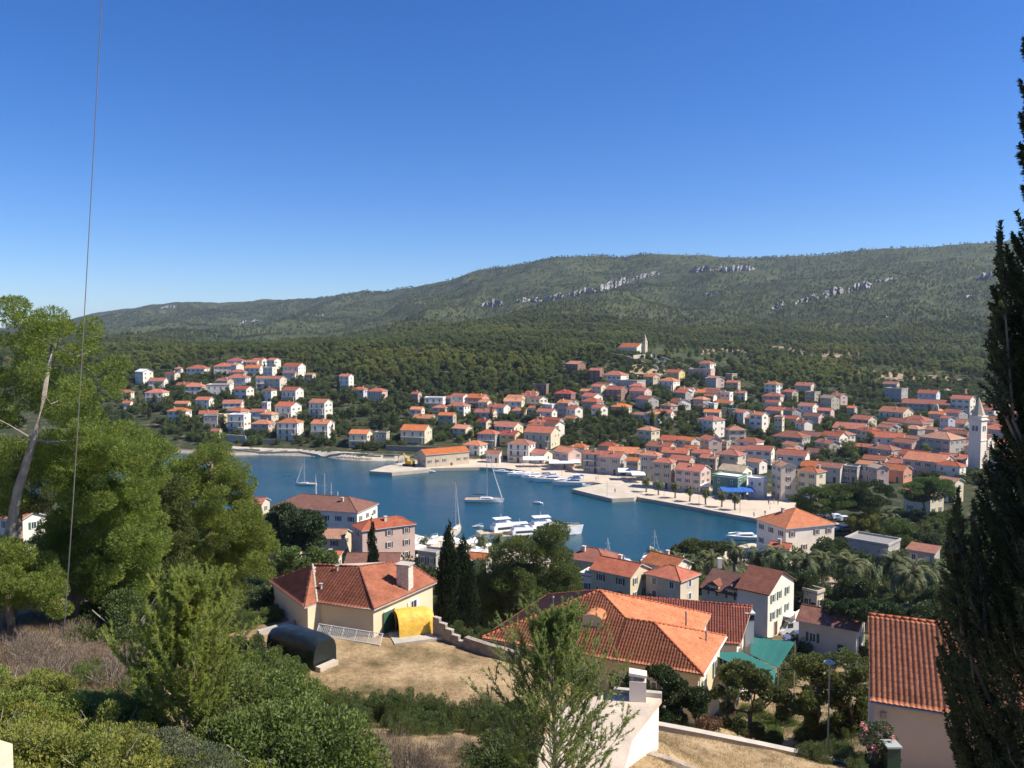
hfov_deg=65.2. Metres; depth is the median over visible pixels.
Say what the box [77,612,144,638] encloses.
shrub
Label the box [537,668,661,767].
terrace building
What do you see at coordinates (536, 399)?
house
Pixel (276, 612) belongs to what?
shrub
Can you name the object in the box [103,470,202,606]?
pine tree
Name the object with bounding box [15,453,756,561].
sea
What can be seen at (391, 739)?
shrub
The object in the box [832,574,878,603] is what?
bushy tree
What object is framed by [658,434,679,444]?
house
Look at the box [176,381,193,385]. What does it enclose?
house
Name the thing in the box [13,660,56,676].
shrub
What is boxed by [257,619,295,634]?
concrete wall
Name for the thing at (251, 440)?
broadleaf tree
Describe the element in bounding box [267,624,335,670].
storage tank
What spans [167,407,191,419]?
house
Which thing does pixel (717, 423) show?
house
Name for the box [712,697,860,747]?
green grass
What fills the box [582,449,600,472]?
house
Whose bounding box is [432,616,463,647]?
stepped wall
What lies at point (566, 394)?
house
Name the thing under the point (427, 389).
broadleaf tree
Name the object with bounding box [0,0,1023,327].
sky
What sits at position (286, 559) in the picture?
bushy tree
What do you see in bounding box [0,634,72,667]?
shrub
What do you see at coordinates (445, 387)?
broadleaf tree
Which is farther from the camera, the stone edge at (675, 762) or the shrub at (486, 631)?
the shrub at (486, 631)
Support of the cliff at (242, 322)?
on the terrain at (398, 667)
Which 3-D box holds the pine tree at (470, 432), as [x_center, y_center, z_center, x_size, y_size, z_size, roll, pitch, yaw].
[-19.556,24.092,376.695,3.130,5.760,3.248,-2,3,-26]
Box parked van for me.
[779,618,798,634]
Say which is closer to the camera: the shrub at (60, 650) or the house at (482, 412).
the shrub at (60, 650)
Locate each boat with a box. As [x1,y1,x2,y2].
[295,463,316,484]
[450,482,460,536]
[465,449,503,502]
[494,469,508,472]
[506,471,522,475]
[512,471,529,476]
[520,472,544,477]
[527,472,550,480]
[533,472,562,481]
[552,474,589,485]
[650,530,661,552]
[726,532,756,539]
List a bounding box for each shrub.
[0,623,61,660]
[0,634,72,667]
[0,664,58,697]
[0,667,78,698]
[0,674,34,693]
[0,685,59,728]
[0,691,73,726]
[0,694,52,732]
[0,700,44,744]
[0,718,85,767]
[0,718,85,767]
[1,629,84,664]
[8,648,82,677]
[11,637,91,667]
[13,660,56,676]
[13,746,66,767]
[22,724,172,767]
[37,736,137,767]
[39,691,126,731]
[44,722,158,767]
[46,645,101,671]
[48,616,101,641]
[52,697,158,738]
[55,586,151,618]
[56,689,115,730]
[63,586,155,648]
[63,744,159,767]
[66,647,147,690]
[68,657,102,670]
[68,660,112,687]
[74,637,105,654]
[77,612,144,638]
[77,689,135,702]
[77,692,159,731]
[90,661,122,680]
[93,642,153,679]
[95,596,148,613]
[96,642,145,666]
[99,602,152,643]
[100,686,121,692]
[115,678,151,699]
[130,721,194,765]
[134,726,200,756]
[151,712,172,733]
[155,740,216,767]
[159,753,207,767]
[164,739,233,767]
[173,738,226,767]
[180,703,300,767]
[186,741,245,767]
[198,663,298,725]
[200,705,372,767]
[213,608,235,633]
[215,635,248,658]
[218,699,322,767]
[219,664,329,713]
[229,757,271,767]
[230,658,300,703]
[231,611,255,632]
[232,654,273,671]
[232,696,296,719]
[232,709,392,767]
[238,608,247,615]
[238,633,282,657]
[240,595,272,612]
[242,647,304,680]
[245,605,282,625]
[251,647,279,664]
[259,607,284,623]
[259,690,380,767]
[268,643,291,661]
[281,654,310,676]
[295,681,320,691]
[304,677,331,694]
[315,689,344,705]
[321,704,379,737]
[323,686,364,709]
[344,699,364,713]
[344,702,377,728]
[347,691,381,710]
[358,687,406,721]
[363,723,414,767]
[367,693,418,721]
[376,736,444,767]
[378,686,425,713]
[378,707,412,728]
[388,711,422,736]
[393,742,434,764]
[405,716,432,735]
[406,703,444,726]
[412,704,453,735]
[415,756,451,767]
[421,691,461,732]
[429,733,477,753]
[446,700,470,711]
[448,704,482,728]
[449,620,474,638]
[452,737,480,758]
[454,693,501,725]
[456,627,483,639]
[456,732,542,767]
[457,727,494,762]
[461,708,492,735]
[466,727,511,765]
[468,625,488,633]
[475,703,516,733]
[481,629,492,642]
[484,704,519,732]
[507,712,544,747]
[510,698,550,728]
[679,721,695,727]
[735,711,747,719]
[737,703,766,718]
[752,712,778,726]
[763,724,784,736]
[767,713,798,726]
[793,739,832,764]
[814,738,835,751]
[824,738,841,746]
[828,746,868,767]
[829,726,857,740]
[832,739,854,756]
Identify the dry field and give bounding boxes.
[624,363,664,376]
[701,346,873,357]
[859,371,985,394]
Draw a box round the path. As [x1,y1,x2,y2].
[232,446,409,460]
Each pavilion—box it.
[845,531,900,561]
[905,542,941,563]
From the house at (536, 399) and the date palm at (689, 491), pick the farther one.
the house at (536, 399)
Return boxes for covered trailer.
[393,606,433,637]
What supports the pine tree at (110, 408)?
on the terrain at (398, 667)
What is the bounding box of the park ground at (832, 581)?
[744,550,945,589]
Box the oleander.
[857,719,901,767]
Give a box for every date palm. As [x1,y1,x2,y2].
[417,535,432,545]
[473,534,490,548]
[490,531,509,550]
[641,476,651,491]
[646,547,663,554]
[653,478,664,494]
[669,482,680,497]
[670,550,685,558]
[681,553,705,576]
[684,484,696,501]
[695,548,728,575]
[699,487,711,504]
[716,490,728,506]
[721,538,749,571]
[729,492,741,509]
[733,568,744,573]
[742,546,771,566]
[760,544,791,571]
[783,549,824,601]
[808,549,838,582]
[826,549,873,580]
[862,562,885,583]
[872,548,911,592]
[876,509,898,528]
[889,558,938,606]
[915,560,950,589]
[928,558,951,580]
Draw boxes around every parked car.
[782,630,798,640]
[830,513,840,519]
[834,525,850,531]
[837,515,847,520]
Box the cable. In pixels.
[62,0,101,643]
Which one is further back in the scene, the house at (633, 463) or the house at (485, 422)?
the house at (485, 422)
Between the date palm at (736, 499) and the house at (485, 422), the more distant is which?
the house at (485, 422)
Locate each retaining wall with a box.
[220,434,245,442]
[246,439,273,443]
[386,445,439,451]
[659,721,868,767]
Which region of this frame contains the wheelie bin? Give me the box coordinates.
[880,739,902,767]
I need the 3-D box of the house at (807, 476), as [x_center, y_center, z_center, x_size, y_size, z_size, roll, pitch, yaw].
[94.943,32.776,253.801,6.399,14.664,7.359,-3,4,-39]
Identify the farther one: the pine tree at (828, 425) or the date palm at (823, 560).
the pine tree at (828, 425)
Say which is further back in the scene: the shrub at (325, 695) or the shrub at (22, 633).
the shrub at (325, 695)
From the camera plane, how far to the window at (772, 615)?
118.08 m
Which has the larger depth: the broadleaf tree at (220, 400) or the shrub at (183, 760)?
the broadleaf tree at (220, 400)
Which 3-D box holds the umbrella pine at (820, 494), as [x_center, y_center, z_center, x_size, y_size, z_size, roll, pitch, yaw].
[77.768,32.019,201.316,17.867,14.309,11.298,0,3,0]
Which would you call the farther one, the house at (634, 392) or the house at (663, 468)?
the house at (634, 392)
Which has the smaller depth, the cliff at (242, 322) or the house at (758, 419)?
the house at (758, 419)
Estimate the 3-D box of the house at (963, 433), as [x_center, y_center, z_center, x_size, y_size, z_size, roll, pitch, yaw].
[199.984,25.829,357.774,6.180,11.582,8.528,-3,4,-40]
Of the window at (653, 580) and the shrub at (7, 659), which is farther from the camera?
the window at (653, 580)
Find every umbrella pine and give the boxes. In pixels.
[787,483,856,521]
[839,479,896,514]
[897,476,959,515]
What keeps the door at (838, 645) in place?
in the house at (822, 631)
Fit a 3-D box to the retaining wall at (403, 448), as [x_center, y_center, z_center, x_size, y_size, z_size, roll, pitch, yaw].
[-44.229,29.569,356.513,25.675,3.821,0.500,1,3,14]
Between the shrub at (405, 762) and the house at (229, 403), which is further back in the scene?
the house at (229, 403)
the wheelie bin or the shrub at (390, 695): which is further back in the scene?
the shrub at (390, 695)
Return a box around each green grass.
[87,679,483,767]
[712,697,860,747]
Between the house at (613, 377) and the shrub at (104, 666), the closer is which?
the shrub at (104, 666)
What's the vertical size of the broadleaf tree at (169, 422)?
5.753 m
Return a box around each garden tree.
[619,663,711,723]
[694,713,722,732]
[710,660,797,744]
[717,657,750,727]
[789,651,842,742]
[827,665,868,739]
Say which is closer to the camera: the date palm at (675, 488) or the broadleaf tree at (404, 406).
the date palm at (675, 488)
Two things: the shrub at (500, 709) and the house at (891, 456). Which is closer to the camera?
the shrub at (500, 709)
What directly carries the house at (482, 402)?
on the terrain at (398, 667)
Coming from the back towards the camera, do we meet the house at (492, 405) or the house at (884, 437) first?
the house at (492, 405)
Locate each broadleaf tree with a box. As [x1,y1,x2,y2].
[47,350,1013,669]
[48,349,1023,691]
[59,350,1023,688]
[122,392,131,399]
[140,408,148,416]
[154,416,166,425]
[155,401,165,411]
[159,395,171,402]
[162,406,172,414]
[165,362,173,370]
[167,419,175,424]
[168,425,177,432]
[191,415,199,420]
[203,371,210,378]
[203,423,210,429]
[213,397,223,403]
[220,407,229,412]
[224,391,230,398]
[227,394,236,398]
[243,428,255,437]
[245,380,255,387]
[246,435,256,443]
[252,400,260,405]
[295,411,307,420]
[309,432,316,438]
[311,377,320,382]
[316,434,328,444]
[317,383,328,389]
[329,390,339,398]
[355,382,365,387]
[361,403,373,413]
[369,399,376,406]
[371,414,378,422]
[374,415,386,424]
[377,405,387,412]
[387,386,396,393]
[400,401,409,409]
[403,555,419,566]
[406,402,419,408]
[417,563,436,577]
[423,384,434,393]
[425,381,434,386]
[427,417,436,425]
[436,388,441,395]
[441,383,450,392]
[448,406,459,413]
[455,384,465,392]
[471,421,483,430]
[472,415,480,421]
[485,391,496,399]
[500,380,510,388]
[528,385,538,390]
[529,413,538,419]
[537,379,545,383]
[564,418,572,429]
[568,380,574,387]
[609,432,618,440]
[616,406,628,414]
[617,366,624,371]
[626,372,634,378]
[630,419,643,427]
[652,388,660,397]
[674,410,682,415]
[677,402,686,410]
[679,423,692,435]
[680,377,686,382]
[684,381,692,386]
[691,432,702,436]
[692,361,698,367]
[692,371,701,378]
[704,427,714,434]
[721,368,730,372]
[722,414,732,426]
[725,387,733,391]
[733,376,742,382]
[741,423,750,429]
[747,386,757,395]
[768,429,780,436]
[787,547,807,560]
[804,442,810,449]
[814,454,825,460]
[817,446,835,459]
[822,414,834,424]
[832,457,844,463]
[840,440,856,450]
[844,450,854,457]
[847,397,857,404]
[854,549,875,563]
[869,392,878,399]
[871,403,876,409]
[891,549,909,560]
[919,411,928,416]
[940,405,949,409]
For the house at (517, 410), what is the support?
on the terrain at (398, 667)
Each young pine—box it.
[99,561,264,733]
[459,589,640,767]
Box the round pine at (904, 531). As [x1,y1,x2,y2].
[880,517,916,545]
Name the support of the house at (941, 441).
on the terrain at (398, 667)
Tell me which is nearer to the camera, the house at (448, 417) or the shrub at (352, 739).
the shrub at (352, 739)
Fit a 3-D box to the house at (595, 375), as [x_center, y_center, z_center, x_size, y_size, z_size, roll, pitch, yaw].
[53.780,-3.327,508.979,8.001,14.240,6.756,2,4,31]
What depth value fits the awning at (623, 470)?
291.45 m
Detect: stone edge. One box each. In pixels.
[316,659,337,671]
[647,751,695,767]
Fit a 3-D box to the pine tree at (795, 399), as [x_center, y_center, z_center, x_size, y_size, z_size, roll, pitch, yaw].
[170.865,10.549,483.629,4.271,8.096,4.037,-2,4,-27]
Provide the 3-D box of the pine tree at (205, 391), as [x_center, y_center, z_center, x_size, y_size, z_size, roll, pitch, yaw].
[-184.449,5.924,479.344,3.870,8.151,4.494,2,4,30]
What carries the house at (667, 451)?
on the terrain at (398, 667)
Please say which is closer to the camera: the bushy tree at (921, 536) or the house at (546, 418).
the bushy tree at (921, 536)
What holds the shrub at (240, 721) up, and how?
on the terrain at (398, 667)
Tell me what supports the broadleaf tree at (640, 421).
on the terrain at (398, 667)
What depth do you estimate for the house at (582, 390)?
478.86 m
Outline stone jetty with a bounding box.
[369,460,429,475]
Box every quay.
[415,534,761,566]
[430,459,796,522]
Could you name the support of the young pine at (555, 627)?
on the terrain at (398, 667)
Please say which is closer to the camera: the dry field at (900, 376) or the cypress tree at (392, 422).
the cypress tree at (392, 422)
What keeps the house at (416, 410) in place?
on the terrain at (398, 667)
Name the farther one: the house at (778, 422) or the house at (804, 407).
the house at (804, 407)
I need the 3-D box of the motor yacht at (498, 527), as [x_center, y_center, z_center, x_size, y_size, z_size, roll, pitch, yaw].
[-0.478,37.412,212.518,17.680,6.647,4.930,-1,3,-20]
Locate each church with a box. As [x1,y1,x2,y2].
[618,335,647,353]
[967,398,998,473]
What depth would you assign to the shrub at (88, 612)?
35.66 m
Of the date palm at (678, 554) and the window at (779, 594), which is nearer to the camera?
the window at (779, 594)
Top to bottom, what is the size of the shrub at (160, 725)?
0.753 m
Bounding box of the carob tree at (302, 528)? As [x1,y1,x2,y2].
[263,501,327,551]
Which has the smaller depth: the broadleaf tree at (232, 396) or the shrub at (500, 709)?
the shrub at (500, 709)
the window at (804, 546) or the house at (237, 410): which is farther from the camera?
the house at (237, 410)
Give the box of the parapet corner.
[0,740,12,767]
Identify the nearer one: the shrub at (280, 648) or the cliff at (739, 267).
the shrub at (280, 648)
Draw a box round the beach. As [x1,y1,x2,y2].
[338,454,409,461]
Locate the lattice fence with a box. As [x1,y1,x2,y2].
[317,623,382,644]
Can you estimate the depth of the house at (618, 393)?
465.93 m
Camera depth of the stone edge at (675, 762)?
29.26 m
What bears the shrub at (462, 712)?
on the terrain at (398, 667)
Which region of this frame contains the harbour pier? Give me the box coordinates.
[572,479,652,501]
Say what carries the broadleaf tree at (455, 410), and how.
on the terrain at (398, 667)
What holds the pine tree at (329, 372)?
on the terrain at (398, 667)
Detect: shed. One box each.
[328,549,343,563]
[580,567,590,589]
[802,585,824,606]
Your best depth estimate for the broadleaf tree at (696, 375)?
534.33 m
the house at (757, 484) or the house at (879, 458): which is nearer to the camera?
the house at (757, 484)
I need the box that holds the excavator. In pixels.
[396,453,415,466]
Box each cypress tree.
[121,404,125,420]
[147,402,151,419]
[211,366,214,381]
[336,376,339,390]
[342,388,345,403]
[366,514,379,562]
[379,416,382,430]
[390,409,394,425]
[393,391,396,405]
[433,519,463,626]
[452,534,480,628]
[478,555,488,628]
[579,371,582,383]
[649,410,653,426]
[733,410,737,425]
[758,428,762,439]
[934,36,1023,767]
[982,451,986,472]
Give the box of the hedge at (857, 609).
[820,597,933,622]
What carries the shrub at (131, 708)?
on the terrain at (398, 667)
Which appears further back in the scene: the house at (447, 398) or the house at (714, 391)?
the house at (714, 391)
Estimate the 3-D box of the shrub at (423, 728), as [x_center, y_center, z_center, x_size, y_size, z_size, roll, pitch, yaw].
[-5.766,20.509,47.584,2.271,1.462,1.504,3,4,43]
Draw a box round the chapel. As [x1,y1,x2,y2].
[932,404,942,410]
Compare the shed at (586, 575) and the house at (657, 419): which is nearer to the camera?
the shed at (586, 575)
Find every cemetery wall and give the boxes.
[633,354,651,358]
[655,355,691,367]
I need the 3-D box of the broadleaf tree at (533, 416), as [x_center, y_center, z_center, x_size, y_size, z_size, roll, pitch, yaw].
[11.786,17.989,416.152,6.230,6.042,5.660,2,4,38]
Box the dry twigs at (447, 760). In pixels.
[370,725,482,767]
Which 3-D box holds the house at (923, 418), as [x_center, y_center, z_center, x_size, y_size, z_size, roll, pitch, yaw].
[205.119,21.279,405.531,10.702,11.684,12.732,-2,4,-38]
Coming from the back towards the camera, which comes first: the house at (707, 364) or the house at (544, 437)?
the house at (707, 364)
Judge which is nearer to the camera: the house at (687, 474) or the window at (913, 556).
the window at (913, 556)
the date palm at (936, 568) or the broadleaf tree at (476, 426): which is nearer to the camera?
the date palm at (936, 568)
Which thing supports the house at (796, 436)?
on the terrain at (398, 667)
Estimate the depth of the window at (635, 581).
141.85 m
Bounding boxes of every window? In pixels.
[1,521,5,528]
[28,521,38,529]
[330,540,337,545]
[335,516,340,520]
[348,517,353,521]
[385,530,392,535]
[386,542,392,547]
[403,527,409,533]
[403,539,409,545]
[403,551,409,557]
[407,597,419,606]
[419,556,425,562]
[428,557,434,564]
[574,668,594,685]
[582,582,589,589]
[597,573,604,580]
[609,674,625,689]
[616,577,623,585]
[633,577,637,584]
[642,586,645,594]
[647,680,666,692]
[650,577,657,584]
[650,589,657,596]
[667,581,675,589]
[687,579,692,587]
[687,592,691,599]
[701,675,706,692]
[708,586,717,595]
[712,657,717,678]
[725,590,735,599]
[770,593,775,603]
[770,611,774,620]
[777,590,781,599]
[777,607,781,616]
[784,602,788,611]
[785,585,789,594]
[789,531,794,536]
[801,544,806,549]
[802,597,810,604]
[806,632,818,642]
[813,529,819,534]
[909,553,917,559]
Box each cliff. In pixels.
[160,305,175,308]
[239,319,259,323]
[481,299,502,306]
[515,296,539,302]
[540,292,564,301]
[567,287,596,296]
[599,276,630,291]
[631,271,662,280]
[689,264,712,271]
[714,264,755,271]
[771,300,785,308]
[795,294,818,303]
[821,286,844,297]
[845,280,872,292]
[872,276,896,283]
[977,269,993,278]
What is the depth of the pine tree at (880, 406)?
447.99 m
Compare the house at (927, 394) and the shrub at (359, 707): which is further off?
the house at (927, 394)
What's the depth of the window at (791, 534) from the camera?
182.83 m
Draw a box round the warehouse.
[417,446,469,466]
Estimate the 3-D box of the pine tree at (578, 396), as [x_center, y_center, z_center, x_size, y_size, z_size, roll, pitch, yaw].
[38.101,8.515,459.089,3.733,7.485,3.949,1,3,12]
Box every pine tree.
[0,239,1023,422]
[0,294,153,630]
[0,439,69,549]
[0,533,74,638]
[28,418,181,622]
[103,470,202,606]
[106,403,113,413]
[114,393,122,403]
[150,393,157,402]
[153,381,160,388]
[160,430,280,679]
[161,416,166,424]
[176,409,183,420]
[178,384,185,393]
[179,394,184,400]
[186,422,195,433]
[196,403,202,411]
[196,422,202,428]
[200,387,207,395]
[201,432,206,441]
[205,359,210,366]
[218,416,226,427]
[254,392,260,399]
[326,369,331,376]
[330,430,336,440]
[336,418,341,425]
[339,410,345,418]
[345,407,353,422]
[346,393,352,405]
[352,388,358,401]
[386,382,393,389]
[389,403,395,411]
[403,411,410,419]
[431,388,437,395]
[465,412,473,424]
[468,429,473,437]
[473,519,583,623]
[489,394,497,402]
[519,406,525,415]
[556,374,561,380]
[572,417,580,430]
[575,393,580,400]
[611,417,619,429]
[630,418,637,428]
[643,364,648,372]
[648,411,656,422]
[658,410,666,422]
[665,420,672,430]
[694,422,701,432]
[717,403,723,412]
[753,404,760,410]
[765,436,773,445]
[791,395,798,403]
[817,381,823,388]
[825,420,831,430]
[842,443,850,455]
[865,387,871,396]
[865,431,873,442]
[876,403,883,413]
[900,424,909,434]
[922,443,932,450]
[947,377,952,384]
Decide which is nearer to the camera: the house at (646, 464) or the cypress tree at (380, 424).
the house at (646, 464)
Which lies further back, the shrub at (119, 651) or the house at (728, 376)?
the house at (728, 376)
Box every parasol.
[415,544,425,549]
[422,539,437,544]
[433,536,443,541]
[455,540,470,544]
[467,538,477,543]
[470,546,483,551]
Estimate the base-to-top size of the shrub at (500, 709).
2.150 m
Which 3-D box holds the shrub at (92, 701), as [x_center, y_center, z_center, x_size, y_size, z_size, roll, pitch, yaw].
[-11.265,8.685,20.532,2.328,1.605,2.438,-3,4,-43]
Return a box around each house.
[0,512,46,549]
[118,390,134,399]
[122,399,133,408]
[134,368,153,383]
[144,389,169,401]
[148,378,168,388]
[164,371,179,380]
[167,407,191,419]
[174,366,182,372]
[174,401,191,407]
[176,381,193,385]
[184,382,205,393]
[186,365,209,374]
[195,396,213,408]
[198,409,218,416]
[203,414,218,427]
[206,383,233,394]
[210,428,221,438]
[213,362,230,373]
[215,377,234,382]
[217,413,227,424]
[222,399,243,408]
[225,374,250,386]
[226,407,249,413]
[227,357,246,363]
[227,413,250,433]
[230,369,247,375]
[231,362,243,370]
[233,385,254,398]
[244,365,263,375]
[246,360,259,364]
[250,408,268,419]
[250,418,275,431]
[252,357,266,366]
[252,497,270,514]
[255,376,269,388]
[260,410,278,421]
[261,387,276,401]
[261,401,270,410]
[262,367,276,375]
[267,358,280,368]
[267,375,287,390]
[269,559,437,637]
[270,493,378,538]
[275,401,302,418]
[276,417,303,440]
[281,386,303,401]
[282,363,305,376]
[282,369,297,380]
[305,373,316,380]
[308,398,332,418]
[310,419,334,437]
[323,528,351,555]
[339,373,353,388]
[344,552,403,563]
[348,429,372,447]
[350,516,416,559]
[351,386,367,399]
[367,387,387,401]
[374,431,389,445]
[400,424,432,443]
[409,406,424,417]
[411,390,422,402]
[412,413,437,422]
[417,546,440,572]
[424,396,445,407]
[431,404,447,414]
[438,412,456,425]
[445,395,450,402]
[446,401,469,415]
[450,393,468,402]
[452,423,473,437]
[462,439,488,456]
[466,393,489,407]
[469,551,491,572]
[474,408,497,418]
[475,417,491,429]
[476,429,499,446]
[478,399,491,407]
[480,589,727,726]
[485,448,503,462]
[487,403,498,407]
[490,403,510,414]
[494,421,523,432]
[498,429,522,445]
[503,397,523,407]
[505,394,525,406]
[506,438,535,462]
[510,406,526,417]
[521,392,537,404]
[523,425,560,448]
[525,390,538,394]
[526,421,543,426]
[528,405,536,414]
[529,418,544,423]
[530,395,548,406]
[530,448,553,463]
[532,383,548,394]
[536,408,557,416]
[541,403,556,409]
[542,416,566,430]
[543,420,564,437]
[553,445,582,468]
[554,389,575,401]
[557,399,575,416]
[564,415,579,421]
[565,405,583,418]
[566,360,585,372]
[568,399,578,405]
[568,545,622,571]
[569,441,588,459]
[579,388,590,394]
[581,392,602,399]
[581,398,603,408]
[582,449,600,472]
[589,367,603,382]
[589,554,651,595]
[591,383,606,395]
[591,404,608,414]
[596,381,614,385]
[597,440,619,449]
[597,450,628,474]
[602,371,628,384]
[605,385,627,400]
[608,445,639,456]
[611,402,631,412]
[617,379,645,390]
[625,456,640,475]
[626,594,755,700]
[629,383,645,389]
[629,386,651,400]
[633,411,643,418]
[633,449,651,457]
[635,395,658,409]
[636,426,660,442]
[639,451,662,480]
[641,550,692,569]
[643,373,660,385]
[643,564,701,599]
[644,410,660,424]
[645,440,676,452]
[651,457,676,488]
[654,408,673,421]
[658,377,680,391]
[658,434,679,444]
[660,402,678,415]
[660,446,690,457]
[666,369,684,379]
[669,454,695,464]
[670,397,690,409]
[674,462,711,492]
[675,389,691,400]
[676,435,699,446]
[678,386,693,398]
[684,444,700,454]
[688,368,714,379]
[691,448,714,463]
[692,396,709,406]
[694,388,705,394]
[697,360,716,368]
[697,414,725,436]
[698,402,707,411]
[699,434,721,452]
[699,453,720,469]
[699,558,799,637]
[703,409,721,416]
[704,393,716,400]
[705,378,717,387]
[705,389,725,399]
[706,375,724,387]
[708,402,718,408]
[712,471,747,496]
[714,398,733,405]
[715,449,746,464]
[717,462,752,484]
[720,391,733,400]
[722,439,731,450]
[723,424,746,444]
[725,373,736,379]
[725,380,740,389]
[729,445,746,452]
[733,408,750,424]
[734,390,747,399]
[736,435,763,445]
[744,416,769,426]
[745,444,775,464]
[745,457,767,473]
[748,410,768,431]
[748,475,767,497]
[755,507,836,553]
[761,392,785,401]
[764,380,781,393]
[765,399,781,407]
[765,406,785,414]
[768,538,794,564]
[770,458,795,500]
[771,430,810,443]
[773,414,784,431]
[775,447,801,451]
[775,448,810,469]
[781,440,804,449]
[782,388,798,401]
[783,407,801,416]
[784,415,801,423]
[794,382,815,390]
[795,418,813,431]
[795,603,864,658]
[796,465,826,499]
[797,402,818,414]
[800,459,828,467]
[801,430,821,439]
[802,412,824,426]
[805,391,820,401]
[806,447,826,458]
[814,438,841,456]
[816,407,834,417]
[817,461,843,482]
[819,394,839,409]
[820,430,848,447]
[831,392,848,404]
[832,421,868,432]
[835,428,856,441]
[843,463,860,482]
[846,404,857,413]
[850,414,876,426]
[853,442,872,451]
[855,426,880,442]
[855,460,877,481]
[862,453,889,463]
[865,612,1023,767]
[866,442,901,455]
[867,462,890,484]
[870,430,890,444]
[874,431,905,444]
[876,423,898,431]
[878,406,913,419]
[878,421,902,432]
[882,381,899,386]
[882,462,912,482]
[884,387,907,401]
[886,417,908,423]
[887,453,898,459]
[887,457,902,463]
[891,437,919,449]
[897,448,929,457]
[900,419,931,427]
[901,398,950,411]
[902,450,956,476]
[903,425,925,434]
[903,486,943,512]
[904,435,919,439]
[905,414,933,426]
[917,389,940,398]
[918,431,966,453]
[925,426,940,433]
[928,411,947,420]
[935,459,967,480]
[938,475,965,502]
[939,415,954,430]
[939,452,967,464]
[942,426,966,431]
[943,408,968,418]
[948,428,968,437]
[950,395,975,414]
[955,417,968,430]
[963,445,988,461]
[966,435,993,452]
[983,407,998,415]
[987,414,997,418]
[987,419,998,425]
[987,424,1003,438]
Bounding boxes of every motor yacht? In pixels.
[476,513,528,538]
[502,519,539,540]
[529,513,583,534]
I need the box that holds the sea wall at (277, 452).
[229,448,398,456]
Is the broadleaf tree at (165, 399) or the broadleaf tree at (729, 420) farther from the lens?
the broadleaf tree at (165, 399)
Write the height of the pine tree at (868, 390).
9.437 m
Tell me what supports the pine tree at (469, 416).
on the terrain at (398, 667)
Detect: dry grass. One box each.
[0,613,160,702]
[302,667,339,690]
[324,643,513,704]
[633,729,847,767]
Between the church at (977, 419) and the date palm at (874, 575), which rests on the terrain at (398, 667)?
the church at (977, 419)
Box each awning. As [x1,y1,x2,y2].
[523,456,546,460]
[549,460,580,463]
[618,468,632,479]
[630,471,645,479]
[700,482,711,493]
[719,487,755,499]
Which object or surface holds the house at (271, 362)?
on the terrain at (398, 667)
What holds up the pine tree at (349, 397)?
on the terrain at (398, 667)
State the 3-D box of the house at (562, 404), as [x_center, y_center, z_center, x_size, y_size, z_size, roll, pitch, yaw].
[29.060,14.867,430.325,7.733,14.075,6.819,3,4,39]
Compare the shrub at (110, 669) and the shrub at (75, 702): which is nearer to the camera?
the shrub at (75, 702)
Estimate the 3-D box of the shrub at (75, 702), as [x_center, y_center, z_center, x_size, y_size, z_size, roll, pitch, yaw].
[-11.178,8.674,20.387,2.705,1.708,2.583,-1,3,-22]
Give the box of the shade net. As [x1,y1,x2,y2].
[718,637,795,705]
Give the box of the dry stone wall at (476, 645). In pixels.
[464,636,517,664]
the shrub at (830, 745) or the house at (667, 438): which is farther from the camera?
the house at (667, 438)
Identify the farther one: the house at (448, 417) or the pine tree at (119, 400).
the pine tree at (119, 400)
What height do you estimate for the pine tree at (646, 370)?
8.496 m
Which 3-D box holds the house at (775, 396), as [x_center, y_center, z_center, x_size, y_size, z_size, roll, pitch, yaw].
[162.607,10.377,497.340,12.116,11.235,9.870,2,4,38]
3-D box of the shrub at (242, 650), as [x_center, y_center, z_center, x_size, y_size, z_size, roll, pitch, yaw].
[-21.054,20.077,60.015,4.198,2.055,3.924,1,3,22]
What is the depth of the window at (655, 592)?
142.37 m
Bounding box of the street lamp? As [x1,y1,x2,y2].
[824,660,835,752]
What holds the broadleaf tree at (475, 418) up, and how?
on the terrain at (398, 667)
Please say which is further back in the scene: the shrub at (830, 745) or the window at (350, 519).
the window at (350, 519)
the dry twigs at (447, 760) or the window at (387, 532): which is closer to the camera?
the dry twigs at (447, 760)
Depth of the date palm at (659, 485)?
261.95 m
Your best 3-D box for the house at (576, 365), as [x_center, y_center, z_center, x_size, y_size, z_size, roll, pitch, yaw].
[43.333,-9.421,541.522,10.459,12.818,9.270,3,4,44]
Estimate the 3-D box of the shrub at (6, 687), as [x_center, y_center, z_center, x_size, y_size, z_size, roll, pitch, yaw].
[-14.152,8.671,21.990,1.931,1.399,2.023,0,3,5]
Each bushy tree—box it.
[272,545,338,576]
[669,537,732,568]
[786,568,820,610]
[809,536,853,569]
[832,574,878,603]
[843,512,881,531]
[904,528,943,546]
[907,585,953,621]
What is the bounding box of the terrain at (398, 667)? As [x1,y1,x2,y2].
[0,241,1023,767]
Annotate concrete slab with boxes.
[388,631,442,644]
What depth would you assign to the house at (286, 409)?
427.00 m
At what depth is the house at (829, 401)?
467.83 m
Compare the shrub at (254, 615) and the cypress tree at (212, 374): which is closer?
the shrub at (254, 615)
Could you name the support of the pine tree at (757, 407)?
on the terrain at (398, 667)
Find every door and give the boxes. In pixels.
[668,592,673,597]
[774,620,777,635]
[836,643,845,652]
[924,556,929,562]
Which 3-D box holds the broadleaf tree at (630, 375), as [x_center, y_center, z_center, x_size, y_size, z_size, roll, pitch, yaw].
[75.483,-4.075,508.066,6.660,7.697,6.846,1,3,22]

